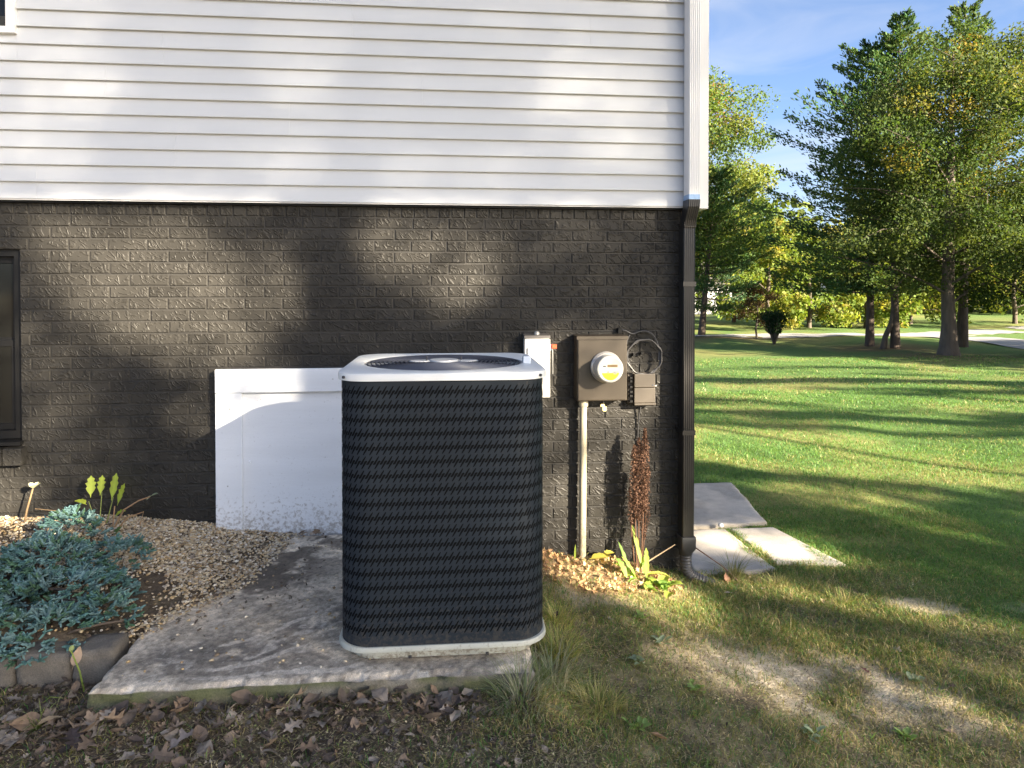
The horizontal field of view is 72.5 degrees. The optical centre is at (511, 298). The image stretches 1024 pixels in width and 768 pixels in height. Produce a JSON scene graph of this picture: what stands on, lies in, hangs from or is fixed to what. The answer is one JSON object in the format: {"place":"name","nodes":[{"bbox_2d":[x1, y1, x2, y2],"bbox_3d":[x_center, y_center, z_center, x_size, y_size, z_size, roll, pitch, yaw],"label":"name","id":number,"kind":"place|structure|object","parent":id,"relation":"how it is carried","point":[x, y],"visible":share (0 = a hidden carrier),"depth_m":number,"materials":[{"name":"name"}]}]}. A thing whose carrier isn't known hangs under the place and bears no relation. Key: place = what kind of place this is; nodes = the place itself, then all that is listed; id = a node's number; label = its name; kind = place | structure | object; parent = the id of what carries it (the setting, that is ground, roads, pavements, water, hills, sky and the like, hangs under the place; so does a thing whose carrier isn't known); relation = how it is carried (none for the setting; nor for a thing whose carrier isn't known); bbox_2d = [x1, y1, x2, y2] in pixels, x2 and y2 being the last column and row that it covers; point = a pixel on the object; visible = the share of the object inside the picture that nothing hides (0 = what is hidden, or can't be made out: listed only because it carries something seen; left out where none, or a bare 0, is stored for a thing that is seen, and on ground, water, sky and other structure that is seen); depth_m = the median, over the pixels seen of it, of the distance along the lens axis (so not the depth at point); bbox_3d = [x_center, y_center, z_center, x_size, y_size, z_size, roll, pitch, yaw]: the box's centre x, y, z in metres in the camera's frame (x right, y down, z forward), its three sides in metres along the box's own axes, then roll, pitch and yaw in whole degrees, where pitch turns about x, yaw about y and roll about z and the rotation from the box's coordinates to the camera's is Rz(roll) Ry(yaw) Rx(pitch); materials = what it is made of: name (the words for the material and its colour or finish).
{"place":"outdoors","nodes":[
{"label":"outdoors","id":0,"kind":"place"},
{"bbox_2d":[0,514,370,681],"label":"gravel","id":1,"kind":"structure","parent":0,"point":[172,523],"depth_m":3.63,"materials":[{"name":"beige gravel"}]},
{"bbox_2d":[0,293,1023,767],"bbox_3d":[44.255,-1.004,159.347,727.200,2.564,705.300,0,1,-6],"label":"ground","id":2,"kind":"structure","parent":0,"point":[826,349],"depth_m":3.48,"materials":[{"name":"green plant"}]},
{"bbox_2d":[0,649,20,687],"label":"edging block","id":3,"kind":"structure","parent":2,"relation":"on","point":[8,677],"depth_m":2.69,"materials":[{"name":"concrete"}]},
{"bbox_2d":[9,700,64,733],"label":"grass tuft","id":4,"kind":"object","parent":2,"relation":"on","point":[37,727],"visible":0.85,"depth_m":2.43,"materials":[{"name":"green plant"}]},
{"bbox_2d":[23,482,55,522],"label":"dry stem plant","id":5,"kind":"object","parent":2,"relation":"on","point":[33,485],"visible":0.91,"depth_m":3.84,"materials":[{"name":"beige plant"}]},
{"bbox_2d":[16,641,82,687],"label":"edging block","id":6,"kind":"structure","parent":2,"relation":"on","point":[55,667],"depth_m":2.71,"materials":[{"name":"concrete"}]},
{"bbox_2d":[42,645,84,702],"bbox_3d":[-1.714,1.450,2.641,0.184,0.244,0.056,0,1,-20],"label":"green stem weed","id":7,"kind":"object","parent":2,"relation":"on","point":[71,648],"visible":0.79,"depth_m":2.67,"materials":[{"name":"green plant"}]},
{"bbox_2d":[57,725,85,752],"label":"fallen leaf","id":8,"kind":"object","parent":2,"relation":"on","point":[73,736],"visible":1,"depth_m":2.34,"materials":[{"name":"brown plant"}]},
{"bbox_2d":[70,647,81,668],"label":"fallen leaf","id":9,"kind":"object","parent":2,"relation":"on","point":[77,653],"visible":0.98,"depth_m":2.70,"materials":[{"name":"beige plant"}]},
{"bbox_2d":[0,503,156,669],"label":"juniper","id":10,"kind":"object","parent":2,"relation":"on","point":[27,579],"visible":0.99,"depth_m":3.10,"materials":[{"name":"green plant"}]},
{"bbox_2d":[68,620,122,633],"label":"twig","id":11,"kind":"object","parent":2,"relation":"on","point":[102,623],"visible":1,"depth_m":2.86,"materials":[{"name":"brown wood"}]},
{"bbox_2d":[75,473,125,533],"bbox_3d":[-2.235,1.171,3.841,0.366,0.386,0.209,1,1,41],"label":"yellow green plant","id":12,"kind":"object","parent":2,"relation":"on","point":[90,485],"visible":0.68,"depth_m":3.90,"materials":[{"name":"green plant"}]},
{"bbox_2d":[73,632,128,685],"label":"edging block","id":13,"kind":"structure","parent":2,"relation":"on","point":[103,655],"depth_m":2.73,"materials":[{"name":"concrete"}]},
{"bbox_2d":[112,493,157,527],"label":"dry stem plant","id":14,"kind":"object","parent":2,"relation":"on","point":[128,516],"visible":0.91,"depth_m":3.86,"materials":[{"name":"brown plant"}]},
{"bbox_2d":[167,728,194,750],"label":"fallen leaf","id":15,"kind":"object","parent":2,"relation":"on","point":[175,742],"visible":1,"depth_m":2.35,"materials":[{"name":"grey plant"}]},
{"bbox_2d":[87,534,534,712],"bbox_3d":[-0.788,1.486,3.315,1.613,0.203,1.570,0,1,-6],"label":"concrete pad","id":16,"kind":"object","parent":2,"relation":"on","point":[253,666],"visible":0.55,"depth_m":2.73,"materials":[{"name":"grey concrete"}]},
{"bbox_2d":[338,353,545,658],"bbox_3d":[-0.300,0.817,3.089,0.834,1.148,0.834,0,1,-6],"label":"air conditioner","id":17,"kind":"object","parent":16,"relation":"on","point":[442,501],"visible":1,"depth_m":2.69,"materials":[{"name":"black metal"}]},
{"bbox_2d":[0,0,708,573],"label":"house","id":18,"kind":"structure","parent":2,"relation":"on","point":[236,236],"depth_m":4.07,"materials":[{"name":"paint"}]},
{"bbox_2d":[0,0,17,33],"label":"upper window","id":19,"kind":"structure","parent":18,"relation":"in","point":[8,11],"depth_m":3.84,"materials":[{"name":"white glass"}]},
{"bbox_2d":[0,249,27,465],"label":"basement window","id":20,"kind":"structure","parent":18,"relation":"in","point":[12,452],"depth_m":3.99,"materials":[{"name":"black glass"}]},
{"bbox_2d":[523,331,556,396],"bbox_3d":[0.167,0.389,4.190,0.196,0.391,0.109,0,1,-6],"label":"disconnect switch","id":21,"kind":"object","parent":18,"relation":"attached to","point":[537,346],"visible":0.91,"depth_m":4.15,"materials":[{"name":"grey metal"}]},
{"bbox_2d":[579,401,587,558],"bbox_3d":[0.431,1.141,4.230,0.057,1.065,0.057,0,1,-6],"label":"conduit","id":22,"kind":"object","parent":18,"relation":"attached to","point":[583,405],"visible":0.81,"depth_m":4.21,"materials":[{"name":"grey plastic"}]},
{"bbox_2d":[573,334,627,410],"bbox_3d":[0.539,0.446,4.168,0.312,0.456,0.233,0,1,-6],"label":"electric meter","id":23,"kind":"object","parent":18,"relation":"attached to","point":[600,367],"visible":1,"depth_m":4.16,"materials":[{"name":"brown metal"}]},
{"bbox_2d":[617,328,662,561],"bbox_3d":[0.783,0.900,4.282,0.271,1.445,0.071,0,1,-6],"label":"cable coil","id":24,"kind":"object","parent":18,"relation":"attached to","point":[620,330],"visible":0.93,"depth_m":4.26,"materials":[{"name":"black paint"}]},
{"bbox_2d":[626,372,656,404],"bbox_3d":[0.795,0.548,4.276,0.178,0.193,0.074,0,1,-6],"label":"cable box","id":25,"kind":"object","parent":18,"relation":"attached to","point":[640,389],"visible":0.98,"depth_m":4.25,"materials":[{"name":"brown plastic"}]},
{"bbox_2d":[676,0,717,583],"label":"downspout","id":26,"kind":"object","parent":18,"relation":"attached to","point":[685,536],"visible":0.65,"depth_m":4.22,"materials":[{"name":"black paint"}]},
{"bbox_2d":[0,353,1023,767],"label":"grass","id":27,"kind":"structure","parent":2,"relation":"on","point":[910,655],"depth_m":4.06,"materials":[{"name":"green plant"}]},
{"bbox_2d":[0,551,1023,767],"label":"thatch","id":28,"kind":"object","parent":2,"relation":"on","point":[551,754],"visible":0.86,"depth_m":2.65,"materials":[{"name":"green plant"}]},
{"bbox_2d":[0,518,1023,767],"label":"leaf litter","id":29,"kind":"object","parent":2,"relation":"on","point":[290,714],"visible":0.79,"depth_m":2.47,"materials":[{"name":"brown plant"}]},
{"bbox_2d":[452,645,594,745],"bbox_3d":[0.046,1.413,2.527,0.546,0.190,0.539,0,1,-6],"label":"grass tuft","id":30,"kind":"object","parent":2,"relation":"on","point":[525,681],"visible":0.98,"depth_m":2.56,"materials":[{"name":"green plant"}]},
{"bbox_2d":[503,635,605,702],"bbox_3d":[0.149,1.446,2.739,0.442,0.181,0.492,0,1,-6],"label":"grass tuft","id":31,"kind":"object","parent":2,"relation":"on","point":[563,665],"visible":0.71,"depth_m":2.77,"materials":[{"name":"green plant"}]},
{"bbox_2d":[542,596,584,630],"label":"grass tuft","id":32,"kind":"object","parent":2,"relation":"on","point":[552,617],"visible":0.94,"depth_m":3.33,"materials":[{"name":"green plant"}]},
{"bbox_2d":[534,619,604,665],"bbox_3d":[0.179,1.464,2.976,0.420,0.157,0.393,0,1,-6],"label":"grass tuft","id":33,"kind":"object","parent":2,"relation":"on","point":[558,647],"visible":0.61,"depth_m":3.00,"materials":[{"name":"green plant"}]},
{"bbox_2d":[556,668,647,724],"bbox_3d":[0.336,1.508,2.647,0.383,0.139,0.347,0,1,-6],"label":"grass tuft","id":34,"kind":"object","parent":2,"relation":"on","point":[609,692],"visible":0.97,"depth_m":2.67,"materials":[{"name":"green plant"}]},
{"bbox_2d":[590,550,613,558],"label":"broadleaf weed","id":35,"kind":"object","parent":2,"relation":"on","point":[606,553],"visible":1,"depth_m":4.18,"materials":[{"name":"yellow plant"}]},
{"bbox_2d":[621,716,651,731],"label":"rosette weed","id":36,"kind":"object","parent":2,"relation":"on","point":[639,719],"visible":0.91,"depth_m":2.58,"materials":[{"name":"green plant"}]},
{"bbox_2d":[628,654,646,664],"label":"rosette weed","id":37,"kind":"object","parent":2,"relation":"on","point":[635,656],"visible":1,"depth_m":3.06,"materials":[{"name":"green plant"}]},
{"bbox_2d":[627,428,650,571],"bbox_3d":[0.764,1.210,4.187,0.148,0.884,0.083,0,1,-6],"label":"seed stalk","id":38,"kind":"object","parent":2,"relation":"on","point":[639,504],"visible":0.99,"depth_m":4.18,"materials":[{"name":"brown plant"}]},
{"bbox_2d":[613,525,670,591],"bbox_3d":[0.724,1.530,4.024,0.312,0.346,0.344,1,1,39],"label":"dock weed","id":39,"kind":"object","parent":2,"relation":"on","point":[645,564],"visible":0.84,"depth_m":4.06,"materials":[{"name":"green plant"}]},
{"bbox_2d":[634,609,649,618],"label":"rosette weed","id":40,"kind":"object","parent":2,"relation":"on","point":[640,613],"visible":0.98,"depth_m":3.52,"materials":[{"name":"green plant"}]},
{"bbox_2d":[636,544,674,569],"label":"twig","id":41,"kind":"object","parent":2,"relation":"on","point":[658,554],"visible":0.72,"depth_m":4.22,"materials":[{"name":"beige wood"}]},
{"bbox_2d":[650,732,671,740],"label":"fallen leaf","id":42,"kind":"object","parent":2,"relation":"on","point":[657,734],"visible":1,"depth_m":2.51,"materials":[{"name":"beige plant"}]},
{"bbox_2d":[640,575,682,598],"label":"broadleaf weed","id":43,"kind":"object","parent":2,"relation":"on","point":[664,583],"visible":0.99,"depth_m":3.93,"materials":[{"name":"green plant"}]},
{"bbox_2d":[651,635,672,644],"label":"rosette weed","id":44,"kind":"object","parent":2,"relation":"on","point":[662,637],"visible":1,"depth_m":3.27,"materials":[{"name":"green plant"}]},
{"bbox_2d":[687,679,705,692],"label":"rosette weed","id":45,"kind":"object","parent":2,"relation":"on","point":[697,686],"visible":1,"depth_m":2.90,"materials":[{"name":"green plant"}]},
{"bbox_2d":[696,548,737,580],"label":"twig","id":46,"kind":"object","parent":2,"relation":"on","point":[714,561],"visible":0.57,"depth_m":4.30,"materials":[{"name":"brown wood"}]},
{"bbox_2d":[695,262,748,313],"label":"distant house","id":47,"kind":"structure","parent":2,"relation":"on","point":[709,296],"depth_m":68.59,"materials":[{"name":"grey"}]},
{"bbox_2d":[698,551,755,582],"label":"grass tuft","id":48,"kind":"object","parent":2,"relation":"on","point":[734,572],"visible":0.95,"depth_m":4.32,"materials":[{"name":"green plant"}]},
{"bbox_2d":[724,572,729,582],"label":"fallen leaf","id":49,"kind":"object","parent":2,"relation":"on","point":[726,577],"visible":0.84,"depth_m":4.26,"materials":[{"name":"brown plant"}]},
{"bbox_2d":[694,482,766,529],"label":"walkway slab","id":50,"kind":"structure","parent":2,"relation":"on","point":[726,504],"depth_m":5.62,"materials":[{"name":"concrete"}]},
{"bbox_2d":[692,529,776,575],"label":"walkway slab","id":51,"kind":"structure","parent":2,"relation":"on","point":[717,542],"depth_m":4.68,"materials":[{"name":"concrete"}]},
{"bbox_2d":[695,163,775,334],"bbox_3d":[11.409,-2.721,38.648,7.406,9.686,8.039,0,1,-6],"label":"pine tree","id":52,"kind":"object","parent":2,"relation":"on","point":[703,306],"visible":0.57,"depth_m":37.45,"materials":[{"name":"green plant"}]},
{"bbox_2d":[697,162,791,322],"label":"background tree","id":53,"kind":"object","parent":2,"relation":"on","point":[768,179],"visible":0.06,"depth_m":51.53,"materials":[{"name":"green plant"}]},
{"bbox_2d":[695,65,794,288],"bbox_3d":[9.289,-6.046,41.849,15.381,16.498,15.395,0,1,-6],"label":"maple tree","id":54,"kind":"object","parent":2,"relation":"on","point":[719,138],"visible":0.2,"depth_m":39.11,"materials":[{"name":"green plant"}]},
{"bbox_2d":[728,285,782,337],"bbox_3d":[13.110,0.683,37.321,2.652,3.106,2.687,0,1,-23],"label":"tree","id":55,"kind":"object","parent":2,"relation":"on","point":[757,303],"visible":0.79,"depth_m":37.31,"materials":[{"name":"green plant"}]},
{"bbox_2d":[695,198,840,330],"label":"background tree","id":56,"kind":"object","parent":2,"relation":"on","point":[801,300],"visible":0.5,"depth_m":42.99,"materials":[{"name":"green plant"}]},
{"bbox_2d":[753,571,792,589],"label":"grass tuft","id":57,"kind":"object","parent":2,"relation":"on","point":[774,581],"visible":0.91,"depth_m":4.24,"materials":[{"name":"green plant"}]},
{"bbox_2d":[760,309,789,343],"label":"vase shrub","id":58,"kind":"object","parent":2,"relation":"on","point":[774,325],"visible":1,"depth_m":32.05,"materials":[{"name":"green plant"}]},
{"bbox_2d":[730,527,845,566],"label":"walkway slab","id":59,"kind":"structure","parent":2,"relation":"on","point":[783,547],"depth_m":4.83,"materials":[{"name":"concrete"}]},
{"bbox_2d":[740,215,885,327],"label":"background tree","id":60,"kind":"object","parent":2,"relation":"on","point":[842,316],"visible":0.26,"depth_m":46.15,"materials":[{"name":"green plant"}]},
{"bbox_2d":[801,724,825,743],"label":"rosette weed","id":61,"kind":"object","parent":2,"relation":"on","point":[820,727],"visible":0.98,"depth_m":2.75,"materials":[{"name":"green plant"}]},
{"bbox_2d":[825,583,864,607],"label":"grass tuft","id":62,"kind":"object","parent":2,"relation":"on","point":[847,602],"visible":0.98,"depth_m":4.01,"materials":[{"name":"green plant"}]},
{"bbox_2d":[738,33,961,345],"bbox_3d":[15.018,-4.527,30.465,8.055,13.357,8.961,0,1,-6],"label":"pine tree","id":63,"kind":"object","parent":2,"relation":"on","point":[853,99],"visible":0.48,"depth_m":30.18,"materials":[{"name":"green plant"}]},
{"bbox_2d":[695,185,1023,314],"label":"wood","id":64,"kind":"object","parent":2,"relation":"on","point":[1019,302],"visible":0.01,"depth_m":69.63,"materials":[{"name":"green plant"}]},
{"bbox_2d":[811,241,924,327],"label":"background tree","id":65,"kind":"object","parent":2,"relation":"on","point":[881,315],"visible":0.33,"depth_m":46.26,"materials":[{"name":"green plant"}]},
{"bbox_2d":[804,6,985,348],"bbox_3d":[15.932,-4.925,28.713,6.066,14.124,6.238,0,1,-6],"label":"pine tree","id":66,"kind":"object","parent":2,"relation":"on","point":[891,42],"visible":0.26,"depth_m":28.67,"materials":[{"name":"green plant"}]},
{"bbox_2d":[817,207,986,348],"bbox_3d":[15.837,-1.138,28.882,4.313,6.695,6.663,0,1,-16],"label":"leaning tree","id":67,"kind":"object","parent":2,"relation":"on","point":[884,341],"visible":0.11,"depth_m":29.21,"materials":[{"name":"green plant"}]},
{"bbox_2d":[893,727,917,740],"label":"rosette weed","id":68,"kind":"object","parent":2,"relation":"on","point":[906,731],"visible":0.99,"depth_m":2.80,"materials":[{"name":"green plant"}]},
{"bbox_2d":[807,12,1023,355],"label":"oak tree","id":69,"kind":"object","parent":2,"relation":"on","point":[948,343],"visible":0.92,"depth_m":24.04,"materials":[{"name":"green plant"}]},
{"bbox_2d":[906,671,924,681],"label":"rosette weed","id":70,"kind":"object","parent":2,"relation":"on","point":[915,679],"visible":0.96,"depth_m":3.19,"materials":[{"name":"green plant"}]},
{"bbox_2d":[856,230,982,323],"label":"background tree","id":71,"kind":"object","parent":2,"relation":"on","point":[926,301],"visible":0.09,"depth_m":51.37,"materials":[{"name":"green plant"}]},
{"bbox_2d":[876,21,1023,297],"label":"oak tree","id":72,"kind":"object","parent":2,"relation":"on","point":[961,152],"visible":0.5,"depth_m":24.02,"materials":[{"name":"green plant"}]},
{"bbox_2d":[910,0,1023,347],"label":"pine tree","id":73,"kind":"object","parent":2,"relation":"on","point":[962,328],"visible":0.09,"depth_m":30.06,"materials":[{"name":"green plant"}]},
{"bbox_2d":[918,186,1023,323],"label":"background tree","id":74,"kind":"object","parent":2,"relation":"on","point":[1014,307],"visible":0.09,"depth_m":51.19,"materials":[{"name":"green plant"}]},
{"bbox_2d":[1011,172,1023,296],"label":"background tree","id":75,"kind":"object","parent":2,"relation":"on","point":[1020,263],"visible":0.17,"depth_m":45.09,"materials":[{"name":"green plant"}]},
{"bbox_2d":[695,333,1023,348],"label":"driveway","id":76,"kind":"structure","parent":0,"point":[1013,342],"depth_m":37.61,"materials":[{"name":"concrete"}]},
{"bbox_2d":[708,0,1023,287],"label":"sky","id":77,"kind":"structure","parent":0,"point":[786,46],"materials":[{"name":"blue"}]},
{"bbox_2d":[900,326,1023,335],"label":"driveway fork","id":78,"kind":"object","parent":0,"point":[981,331],"visible":0.65,"depth_m":42.68,"materials":[{"name":"concrete"}]}
]}

